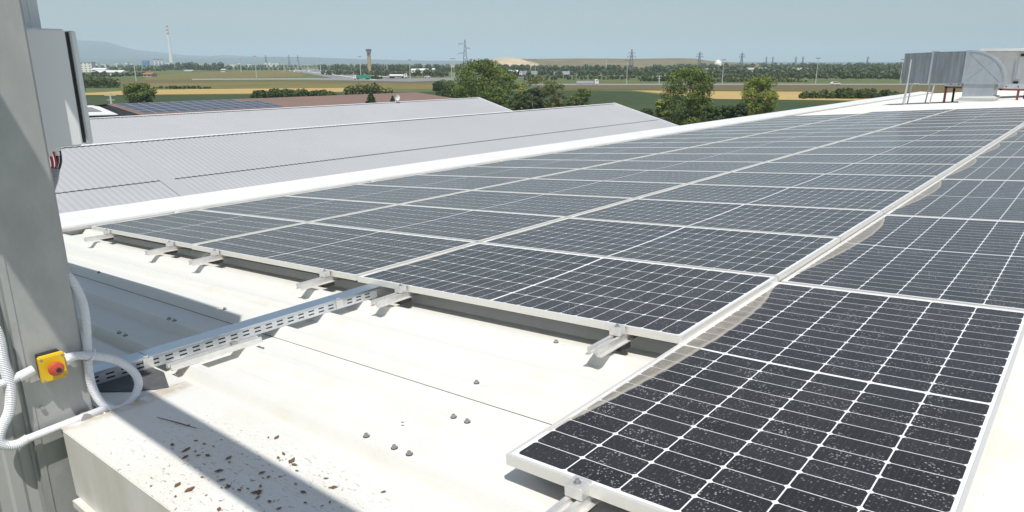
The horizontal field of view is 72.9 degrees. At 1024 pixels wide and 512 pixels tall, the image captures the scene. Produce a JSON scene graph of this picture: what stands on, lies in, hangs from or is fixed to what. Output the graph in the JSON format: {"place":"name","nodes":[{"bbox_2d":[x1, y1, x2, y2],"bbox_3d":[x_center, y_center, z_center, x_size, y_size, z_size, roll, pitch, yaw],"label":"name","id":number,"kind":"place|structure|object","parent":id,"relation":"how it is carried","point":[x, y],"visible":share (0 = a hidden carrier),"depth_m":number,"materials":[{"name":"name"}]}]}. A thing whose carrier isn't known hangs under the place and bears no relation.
{"place":"outdoors","nodes":[
{"label":"outdoors","id":0,"kind":"place"},
{"bbox_2d":[77,40,256,58],"bbox_3d":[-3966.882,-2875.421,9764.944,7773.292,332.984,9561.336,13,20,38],"label":"mountain range","id":1,"kind":"structure","parent":0,"point":[93,49],"depth_m":8578.21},
{"bbox_2d":[85,88,343,94],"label":"wheat field","id":2,"kind":"structure","parent":0,"point":[205,91],"depth_m":231.79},
{"bbox_2d":[94,92,454,116],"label":"brown roofed building","id":3,"kind":"structure","parent":0,"point":[315,101],"depth_m":77.51,"materials":[{"name":"concrete"}]},
{"bbox_2d":[292,69,402,80],"bbox_3d":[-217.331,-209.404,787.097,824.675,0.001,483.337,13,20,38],"label":"slip road","id":4,"kind":"structure","parent":0,"point":[336,76],"depth_m":494.20,"materials":[{"name":"asphalt"}]},
{"bbox_2d":[192,75,549,81],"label":"slip road","id":5,"kind":"structure","parent":0,"point":[421,79],"depth_m":402.79,"materials":[{"name":"asphalt"}]},
{"bbox_2d":[86,90,849,124],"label":"corn field","id":6,"kind":"structure","parent":0,"point":[638,101],"depth_m":181.08,"materials":[{"name":"plant"}]},
{"bbox_2d":[122,82,156,102],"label":"broadleaf tree","id":7,"kind":"object","parent":6,"relation":"on","point":[142,91],"visible":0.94,"depth_m":162.46,"materials":[{"name":"green plant"}]},
{"bbox_2d":[250,88,337,97],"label":"hedge","id":8,"kind":"object","parent":6,"relation":"on","point":[276,93],"visible":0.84,"depth_m":188.36,"materials":[{"name":"green plant"}]},
{"bbox_2d":[344,82,392,94],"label":"hedge","id":9,"kind":"object","parent":6,"relation":"on","point":[366,88],"visible":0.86,"depth_m":203.34,"materials":[{"name":"green plant"}]},
{"bbox_2d":[446,58,516,107],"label":"broadleaf tree","id":10,"kind":"object","parent":6,"relation":"on","point":[485,68],"visible":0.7,"depth_m":142.22,"materials":[{"name":"green plant"}]},
{"bbox_2d":[477,85,508,108],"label":"broadleaf tree","id":11,"kind":"object","parent":6,"relation":"on","point":[497,97],"visible":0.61,"depth_m":129.87,"materials":[{"name":"green plant"}]},
{"bbox_2d":[489,72,521,108],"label":"broadleaf tree","id":12,"kind":"object","parent":6,"relation":"on","point":[508,77],"visible":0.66,"depth_m":136.96,"materials":[{"name":"green plant"}]},
{"bbox_2d":[508,93,530,110],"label":"shrub","id":13,"kind":"object","parent":6,"relation":"on","point":[520,99],"visible":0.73,"depth_m":126.36,"materials":[{"name":"green plant"}]},
{"bbox_2d":[521,76,560,108],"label":"broadleaf tree","id":14,"kind":"object","parent":6,"relation":"on","point":[546,103],"visible":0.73,"depth_m":141.31,"materials":[{"name":"green plant"}]},
{"bbox_2d":[660,66,715,125],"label":"broadleaf tree","id":15,"kind":"object","parent":6,"relation":"on","point":[695,99],"visible":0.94,"depth_m":104.63,"materials":[{"name":"green plant"}]},
{"bbox_2d":[738,76,778,116],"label":"broadleaf tree","id":16,"kind":"object","parent":6,"relation":"on","point":[758,85],"visible":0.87,"depth_m":114.98,"materials":[{"name":"green plant"}]},
{"bbox_2d":[80,57,903,63],"bbox_3d":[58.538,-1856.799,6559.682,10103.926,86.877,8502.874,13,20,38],"label":"hills","id":17,"kind":"structure","parent":0,"point":[280,60],"depth_m":6982.99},
{"bbox_2d":[82,64,952,100],"bbox_3d":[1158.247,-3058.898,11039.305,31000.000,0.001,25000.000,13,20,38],"label":"ground","id":18,"kind":"structure","parent":0,"point":[563,80],"depth_m":383.06,"materials":[{"name":"green plant"}]},
{"bbox_2d":[0,289,46,511],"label":"ribbed wall","id":19,"kind":"structure","parent":18,"relation":"on","point":[20,487],"depth_m":2.64,"materials":[{"name":"metal"}]},
{"bbox_2d":[0,0,93,511],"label":"steel column","id":20,"kind":"structure","parent":18,"relation":"on","point":[38,301],"depth_m":2.55,"materials":[{"name":"metal"}]},
{"bbox_2d":[0,326,29,450],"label":"flexible conduit","id":21,"kind":"object","parent":20,"relation":"attached to","point":[10,392],"visible":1,"depth_m":2.51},
{"bbox_2d":[0,366,35,388],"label":"flexible conduit","id":22,"kind":"object","parent":20,"relation":"attached to","point":[25,374],"visible":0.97,"depth_m":2.53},
{"bbox_2d":[21,0,40,27],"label":"wall bracket post","id":23,"kind":"object","parent":20,"relation":"attached to","point":[31,14],"depth_m":2.71,"materials":[{"name":"metal"}]},
{"bbox_2d":[35,349,67,382],"bbox_3d":[-1.730,0.417,2.611,0.094,0.103,0.086,13,20,38],"label":"emergency switch","id":24,"kind":"object","parent":20,"relation":"attached to","point":[51,365],"visible":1,"depth_m":2.59,"materials":[{"name":"yellow plastic"}]},
{"bbox_2d":[26,28,92,155],"bbox_3d":[-1.887,-0.654,2.764,0.505,0.470,0.214,13,20,38],"label":"electrical cabinet","id":25,"kind":"object","parent":20,"relation":"attached to","point":[59,78],"visible":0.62,"depth_m":2.64,"materials":[{"name":"grey metal"}]},
{"bbox_2d":[49,151,61,189],"bbox_3d":[-1.839,-0.201,2.696,0.061,0.404,0.198,13,20,38],"label":"cable bundle","id":26,"kind":"object","parent":25,"relation":"hanging from","point":[55,170],"visible":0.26,"depth_m":2.70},
{"bbox_2d":[64,271,142,413],"bbox_3d":[-1.669,0.295,2.763,0.180,0.732,0.268,13,20,38],"label":"flexible conduit","id":27,"kind":"object","parent":20,"relation":"attached to","point":[87,356],"visible":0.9,"depth_m":2.72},
{"bbox_2d":[83,73,120,87],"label":"hedge","id":28,"kind":"object","parent":18,"relation":"on","point":[103,81],"visible":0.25,"depth_m":268.63,"materials":[{"name":"green plant"}]},
{"bbox_2d":[87,105,117,118],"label":"white annex","id":29,"kind":"object","parent":18,"relation":"on","point":[94,112],"visible":0.19,"depth_m":58.95,"materials":[{"name":"paint"}]},
{"bbox_2d":[161,62,223,69],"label":"distant wood","id":30,"kind":"object","parent":18,"relation":"on","point":[192,65],"visible":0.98,"depth_m":951.02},
{"bbox_2d":[145,70,306,79],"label":"dry grass strip","id":31,"kind":"object","parent":18,"relation":"on","point":[250,74],"visible":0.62,"depth_m":537.88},
{"bbox_2d":[89,80,456,83],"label":"verge","id":32,"kind":"structure","parent":18,"relation":"on","point":[157,81],"depth_m":360.16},
{"bbox_2d":[146,82,432,88],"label":"dry grass strip","id":33,"kind":"object","parent":18,"relation":"on","point":[303,85],"visible":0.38,"depth_m":294.93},
{"bbox_2d":[49,97,678,212],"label":"neighbouring hall","id":34,"kind":"structure","parent":18,"relation":"on","point":[120,160],"depth_m":39.46,"materials":[{"name":"metal"}]},
{"bbox_2d":[321,69,448,76],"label":"distant wood","id":35,"kind":"object","parent":18,"relation":"on","point":[430,72],"visible":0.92,"depth_m":534.40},
{"bbox_2d":[318,63,509,71],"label":"distant wood","id":36,"kind":"object","parent":18,"relation":"on","point":[397,67],"visible":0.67,"depth_m":841.72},
{"bbox_2d":[59,90,1023,511],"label":"industrial hall","id":37,"kind":"structure","parent":18,"relation":"on","point":[321,396],"depth_m":2.92,"materials":[{"name":"white metal"}]},
{"bbox_2d":[26,406,107,441],"bbox_3d":[-1.728,0.651,2.692,0.042,0.048,0.287,13,20,38],"label":"rigid pipe","id":38,"kind":"object","parent":37,"relation":"on","point":[54,428],"visible":0.9,"depth_m":2.68,"materials":[{"name":"plastic"}]},
{"bbox_2d":[84,229,122,241],"bbox_3d":[2.898,-2.427,14.927,0.090,0.110,22.020,7,16,40],"label":"mounting rail","id":39,"kind":"object","parent":37,"relation":"on","point":[107,235],"visible":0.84,"depth_m":6.93,"materials":[{"name":"metal"}]},
{"bbox_2d":[91,210,305,247],"bbox_3d":[-3.212,-0.305,7.006,2.246,0.035,1.136,7,16,40],"label":"solar panel","id":40,"kind":"object","parent":39,"relation":"on","point":[187,229],"visible":0.98,"depth_m":6.87,"materials":[{"name":"glass"}]},
{"bbox_2d":[198,196,397,222],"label":"solar panel","id":41,"kind":"object","parent":39,"relation":"on","point":[305,209],"visible":0.96,"depth_m":7.77,"materials":[{"name":"glass"}]},
{"bbox_2d":[285,184,469,203],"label":"solar panel","id":42,"kind":"object","parent":39,"relation":"on","point":[383,194],"visible":0.96,"depth_m":8.63,"materials":[{"name":"glass"}]},
{"bbox_2d":[361,175,529,189],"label":"solar panel","id":43,"kind":"object","parent":39,"relation":"on","point":[453,182],"visible":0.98,"depth_m":9.50,"materials":[{"name":"glass"}]},
{"bbox_2d":[418,166,579,178],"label":"solar panel","id":44,"kind":"object","parent":39,"relation":"on","point":[519,172],"visible":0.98,"depth_m":10.35,"materials":[{"name":"glass"}]},
{"bbox_2d":[473,159,620,168],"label":"solar panel","id":45,"kind":"object","parent":39,"relation":"on","point":[580,164],"visible":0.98,"depth_m":11.22,"materials":[{"name":"glass"}]},
{"bbox_2d":[519,153,656,160],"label":"solar panel","id":46,"kind":"object","parent":39,"relation":"on","point":[589,156],"visible":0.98,"depth_m":12.09,"materials":[{"name":"glass"}]},
{"bbox_2d":[556,147,687,153],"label":"solar panel","id":47,"kind":"object","parent":39,"relation":"on","point":[657,150],"visible":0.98,"depth_m":12.95,"materials":[{"name":"glass"}]},
{"bbox_2d":[588,142,714,147],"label":"solar panel","id":48,"kind":"object","parent":39,"relation":"on","point":[644,145],"visible":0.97,"depth_m":13.81,"materials":[{"name":"glass"}]},
{"bbox_2d":[619,137,738,142],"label":"solar panel","id":49,"kind":"object","parent":39,"relation":"on","point":[660,140],"visible":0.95,"depth_m":14.67,"materials":[{"name":"glass"}]},
{"bbox_2d":[645,133,760,138],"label":"solar panel","id":50,"kind":"object","parent":39,"relation":"on","point":[708,135],"visible":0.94,"depth_m":15.51,"materials":[{"name":"glass"}]},
{"bbox_2d":[670,130,775,134],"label":"solar panel","id":51,"kind":"object","parent":39,"relation":"on","point":[726,132],"visible":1,"depth_m":16.43,"materials":[{"name":"glass"}]},
{"bbox_2d":[695,126,796,130],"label":"solar panel","id":52,"kind":"object","parent":39,"relation":"on","point":[747,128],"visible":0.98,"depth_m":17.20,"materials":[{"name":"glass"}]},
{"bbox_2d":[97,367,168,391],"bbox_3d":[-1.674,0.573,3.032,0.315,0.005,0.336,7,17,40],"label":"rubber mat","id":53,"kind":"object","parent":37,"relation":"on","point":[153,378],"visible":0.8,"depth_m":3.07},
{"bbox_2d":[145,241,185,255],"bbox_3d":[3.980,-2.291,14.017,0.090,0.110,22.020,7,16,40],"label":"mounting rail","id":54,"kind":"object","parent":37,"relation":"on","point":[170,248],"visible":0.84,"depth_m":6.02,"materials":[{"name":"metal"}]},
{"bbox_2d":[188,249,230,265],"bbox_3d":[4.597,-2.213,13.498,0.090,0.111,22.020,7,16,40],"label":"mounting rail","id":55,"kind":"object","parent":37,"relation":"on","point":[215,258],"visible":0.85,"depth_m":5.50,"materials":[{"name":"metal"}]},
{"bbox_2d":[191,222,476,280],"bbox_3d":[-1.487,-0.083,5.558,2.246,0.035,1.136,7,16,40],"label":"solar panel","id":56,"kind":"object","parent":55,"relation":"on","point":[350,253],"visible":0.99,"depth_m":5.38,"materials":[{"name":"glass"}]},
{"bbox_2d":[309,204,565,242],"bbox_3d":[-0.743,-0.320,6.407,2.246,0.035,1.136,7,16,40],"label":"solar panel","id":57,"kind":"object","parent":55,"relation":"on","point":[478,226],"visible":0.98,"depth_m":6.28,"materials":[{"name":"glass"}]},
{"bbox_2d":[400,190,633,217],"bbox_3d":[0.001,-0.555,7.257,2.246,0.035,1.136,7,16,40],"label":"solar panel","id":58,"kind":"object","parent":55,"relation":"on","point":[567,206],"visible":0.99,"depth_m":7.16,"materials":[{"name":"glass"}]},
{"bbox_2d":[583,161,763,171],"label":"solar panel","id":59,"kind":"object","parent":55,"relation":"on","point":[683,166],"visible":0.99,"depth_m":9.76,"materials":[{"name":"glass"}]},
{"bbox_2d":[623,154,792,162],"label":"solar panel","id":60,"kind":"object","parent":55,"relation":"on","point":[764,158],"visible":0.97,"depth_m":10.61,"materials":[{"name":"glass"}]},
{"bbox_2d":[720,136,856,141],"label":"solar panel","id":61,"kind":"object","parent":55,"relation":"on","point":[791,139],"visible":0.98,"depth_m":13.21,"materials":[{"name":"glass"}]},
{"bbox_2d":[741,131,873,137],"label":"solar panel","id":62,"kind":"object","parent":55,"relation":"on","point":[816,134],"visible":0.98,"depth_m":14.08,"materials":[{"name":"glass"}]},
{"bbox_2d":[166,335,262,370],"bbox_3d":[-1.448,0.464,3.390,0.072,0.036,0.460,7,16,40],"label":"loose rail","id":63,"kind":"object","parent":37,"relation":"on","point":[235,345],"visible":1,"depth_m":3.37,"materials":[{"name":"metal"}]},
{"bbox_2d":[93,284,380,384],"bbox_3d":[-1.427,0.392,3.644,0.119,0.063,1.790,7,17,40],"label":"cable tray","id":64,"kind":"object","parent":37,"relation":"on","point":[103,372],"visible":0.89,"depth_m":3.57,"materials":[{"name":"metal"}]},
{"bbox_2d":[295,269,343,289],"bbox_3d":[5.733,-2.071,12.544,0.090,0.110,22.020,7,16,40],"label":"mounting rail","id":65,"kind":"object","parent":37,"relation":"on","point":[325,279],"visible":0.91,"depth_m":4.54,"materials":[{"name":"metal"}]},
{"bbox_2d":[475,179,686,198],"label":"solar panel","id":66,"kind":"object","parent":65,"relation":"on","point":[626,189],"visible":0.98,"depth_m":8.03,"materials":[{"name":"glass"}]},
{"bbox_2d":[532,169,728,183],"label":"solar panel","id":67,"kind":"object","parent":65,"relation":"on","point":[667,176],"visible":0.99,"depth_m":8.89,"materials":[{"name":"glass"}]},
{"bbox_2d":[659,147,817,153],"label":"solar panel","id":68,"kind":"object","parent":65,"relation":"on","point":[751,150],"visible":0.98,"depth_m":11.49,"materials":[{"name":"glass"}]},
{"bbox_2d":[690,141,838,147],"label":"solar panel","id":69,"kind":"object","parent":65,"relation":"on","point":[777,144],"visible":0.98,"depth_m":12.36,"materials":[{"name":"glass"}]},
{"bbox_2d":[766,128,885,132],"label":"solar panel","id":70,"kind":"object","parent":65,"relation":"on","point":[829,130],"visible":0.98,"depth_m":14.92,"materials":[{"name":"glass"}]},
{"bbox_2d":[781,124,899,129],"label":"solar panel","id":71,"kind":"object","parent":65,"relation":"on","point":[848,126],"visible":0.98,"depth_m":15.76,"materials":[{"name":"glass"}]},
{"bbox_2d":[802,121,910,125],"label":"solar panel","id":72,"kind":"object","parent":65,"relation":"on","point":[858,123],"visible":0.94,"depth_m":16.64,"materials":[{"name":"glass"}]},
{"bbox_2d":[546,475,600,511],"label":"mounting rail","id":73,"kind":"object","parent":37,"relation":"attached to","point":[577,498],"visible":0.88,"depth_m":1.93,"materials":[{"name":"metal"}]},
{"bbox_2d":[506,282,1023,511],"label":"solar panel","id":74,"kind":"object","parent":73,"relation":"on","point":[783,397],"visible":1,"depth_m":2.30,"materials":[{"name":"glass"}]},
{"bbox_2d":[781,214,1023,310],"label":"solar panel","id":75,"kind":"object","parent":73,"relation":"on","point":[979,262],"visible":0.99,"depth_m":4.06,"materials":[{"name":"glass"}]},
{"bbox_2d":[885,179,1023,221],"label":"solar panel","id":76,"kind":"object","parent":73,"relation":"on","point":[1001,200],"visible":1,"depth_m":5.91,"materials":[{"name":"glass"}]},
{"bbox_2d":[940,157,1023,180],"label":"solar panel","id":77,"kind":"object","parent":73,"relation":"on","point":[992,168],"visible":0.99,"depth_m":7.70,"materials":[{"name":"glass"}]},
{"bbox_2d":[974,142,1023,156],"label":"solar panel","id":78,"kind":"object","parent":73,"relation":"on","point":[1006,149],"visible":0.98,"depth_m":9.45,"materials":[{"name":"glass"}]},
{"bbox_2d":[585,323,638,357],"bbox_3d":[7.447,-1.851,11.104,0.090,0.110,22.020,7,16,40],"label":"mounting rail","id":79,"kind":"object","parent":37,"relation":"on","point":[617,339],"visible":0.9,"depth_m":3.10,"materials":[{"name":"metal"}]},
{"bbox_2d":[357,243,777,343],"bbox_3d":[0.238,0.139,4.109,2.246,0.035,1.136,7,16,40],"label":"solar panel","id":80,"kind":"object","parent":79,"relation":"on","point":[677,304],"visible":1,"depth_m":3.87,"materials":[{"name":"glass"}]},
{"bbox_2d":[480,218,839,281],"bbox_3d":[0.982,-0.097,4.959,2.246,0.036,1.136,7,16,40],"label":"solar panel","id":81,"kind":"object","parent":79,"relation":"on","point":[781,256],"visible":0.99,"depth_m":4.78,"materials":[{"name":"glass"}]},
{"bbox_2d":[569,199,882,241],"bbox_3d":[1.726,-0.334,5.808,2.246,0.036,1.136,7,16,40],"label":"solar panel","id":82,"kind":"object","parent":79,"relation":"on","point":[842,224],"visible":0.99,"depth_m":5.66,"materials":[{"name":"glass"}]},
{"bbox_2d":[370,284,419,307],"bbox_3d":[6.312,-1.994,12.058,0.090,0.110,22.020,7,16,40],"label":"mounting rail","id":83,"kind":"object","parent":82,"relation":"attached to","point":[401,295],"visible":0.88,"depth_m":4.06,"materials":[{"name":"metal"}]},
{"bbox_2d":[689,172,938,194],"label":"solar panel","id":84,"kind":"object","parent":83,"relation":"on","point":[916,184],"visible":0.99,"depth_m":7.41,"materials":[{"name":"glass"}]},
{"bbox_2d":[732,162,957,178],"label":"solar panel","id":85,"kind":"object","parent":83,"relation":"on","point":[940,170],"visible":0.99,"depth_m":8.28,"materials":[{"name":"glass"}]},
{"bbox_2d":[768,154,972,166],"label":"solar panel","id":86,"kind":"object","parent":83,"relation":"on","point":[959,160],"visible":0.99,"depth_m":9.17,"materials":[{"name":"glass"}]},
{"bbox_2d":[797,147,985,156],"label":"solar panel","id":87,"kind":"object","parent":83,"relation":"on","point":[974,151],"visible":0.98,"depth_m":10.03,"materials":[{"name":"glass"}]},
{"bbox_2d":[822,140,995,148],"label":"solar panel","id":88,"kind":"object","parent":83,"relation":"on","point":[963,143],"visible":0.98,"depth_m":10.86,"materials":[{"name":"glass"}]},
{"bbox_2d":[843,134,1005,141],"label":"solar panel","id":89,"kind":"object","parent":83,"relation":"on","point":[997,137],"visible":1,"depth_m":11.72,"materials":[{"name":"glass"}]},
{"bbox_2d":[861,129,1012,135],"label":"solar panel","id":90,"kind":"object","parent":83,"relation":"on","point":[948,132],"visible":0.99,"depth_m":12.60,"materials":[{"name":"glass"}]},
{"bbox_2d":[875,125,1019,131],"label":"solar panel","id":91,"kind":"object","parent":83,"relation":"on","point":[1003,127],"visible":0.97,"depth_m":13.45,"materials":[{"name":"glass"}]},
{"bbox_2d":[890,121,1023,127],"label":"solar panel","id":92,"kind":"object","parent":83,"relation":"on","point":[1020,123],"visible":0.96,"depth_m":14.32,"materials":[{"name":"glass"}]},
{"bbox_2d":[636,184,914,214],"bbox_3d":[2.471,-0.569,6.658,2.246,0.035,1.136,7,16,40],"label":"solar panel","id":93,"kind":"object","parent":79,"relation":"on","point":[885,201],"visible":0.98,"depth_m":6.54,"materials":[{"name":"glass"}]},
{"bbox_2d":[904,118,1023,123],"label":"solar panel","id":94,"kind":"object","parent":79,"relation":"on","point":[970,121],"visible":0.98,"depth_m":15.20,"materials":[{"name":"glass"}]},
{"bbox_2d":[915,115,1023,120],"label":"solar panel","id":95,"kind":"object","parent":79,"relation":"on","point":[970,118],"visible":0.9,"depth_m":16.14,"materials":[{"name":"glass"}]},
{"bbox_2d":[902,50,1008,104],"bbox_3d":[17.622,-7.078,27.624,3.530,2.142,1.608,13,20,38],"label":"ventilation duct","id":96,"kind":"object","parent":37,"relation":"on","point":[981,76],"visible":0.99,"depth_m":26.97,"materials":[{"name":"metal"}]},
{"bbox_2d":[979,48,1023,87],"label":"air handling unit","id":97,"kind":"object","parent":37,"relation":"on","point":[1012,60],"visible":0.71,"depth_m":28.24,"materials":[{"name":"white paint"}]},
{"bbox_2d":[524,73,648,79],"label":"distant wood","id":98,"kind":"object","parent":18,"relation":"on","point":[555,77],"visible":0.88,"depth_m":414.58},
{"bbox_2d":[500,68,699,75],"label":"distant wood","id":99,"kind":"object","parent":18,"relation":"on","point":[620,72],"visible":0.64,"depth_m":522.60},
{"bbox_2d":[499,64,725,72],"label":"distant wood","id":100,"kind":"object","parent":18,"relation":"on","point":[658,68],"visible":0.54,"depth_m":692.33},
{"bbox_2d":[697,76,807,81],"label":"hedge","id":101,"kind":"object","parent":18,"relation":"on","point":[741,79],"visible":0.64,"depth_m":353.33,"materials":[{"name":"green plant"}]},
{"bbox_2d":[531,85,999,91],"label":"verge","id":102,"kind":"structure","parent":18,"relation":"on","point":[915,88],"depth_m":270.64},
{"bbox_2d":[533,84,944,85],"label":"guardrail","id":103,"kind":"object","parent":102,"relation":"on","point":[744,84],"visible":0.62,"depth_m":293.77,"materials":[{"name":"metal"}]},
{"bbox_2d":[671,62,903,69],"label":"distant wood","id":104,"kind":"object","parent":18,"relation":"on","point":[773,66],"visible":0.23,"depth_m":946.58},
{"bbox_2d":[701,72,897,78],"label":"distant wood","id":105,"kind":"object","parent":18,"relation":"on","point":[807,75],"visible":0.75,"depth_m":429.24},
{"bbox_2d":[703,67,902,74],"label":"distant wood","id":106,"kind":"object","parent":18,"relation":"on","point":[739,71],"visible":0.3,"depth_m":547.70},
{"bbox_2d":[765,69,902,78],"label":"distant wood","id":107,"kind":"object","parent":18,"relation":"on","point":[862,74],"visible":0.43,"depth_m":444.92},
{"bbox_2d":[799,64,899,71],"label":"distant wood","id":108,"kind":"object","parent":18,"relation":"on","point":[889,67],"visible":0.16,"depth_m":687.47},
{"bbox_2d":[37,0,1023,61],"label":"sky","id":109,"kind":"structure","parent":0,"point":[431,30],"materials":[{"name":"blue"}]},
{"bbox_2d":[452,58,787,68],"bbox_3d":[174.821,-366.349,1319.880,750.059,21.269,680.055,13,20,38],"label":"landfill hill","id":110,"kind":"structure","parent":0,"point":[622,63],"depth_m":1254.53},
{"bbox_2d":[632,90,870,100],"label":"wheat field","id":111,"kind":"structure","parent":0,"point":[738,94],"depth_m":202.72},
{"bbox_2d":[798,87,908,98],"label":"hedge","id":112,"kind":"object","parent":111,"relation":"on","point":[849,93],"visible":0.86,"depth_m":185.04,"materials":[{"name":"green plant"}]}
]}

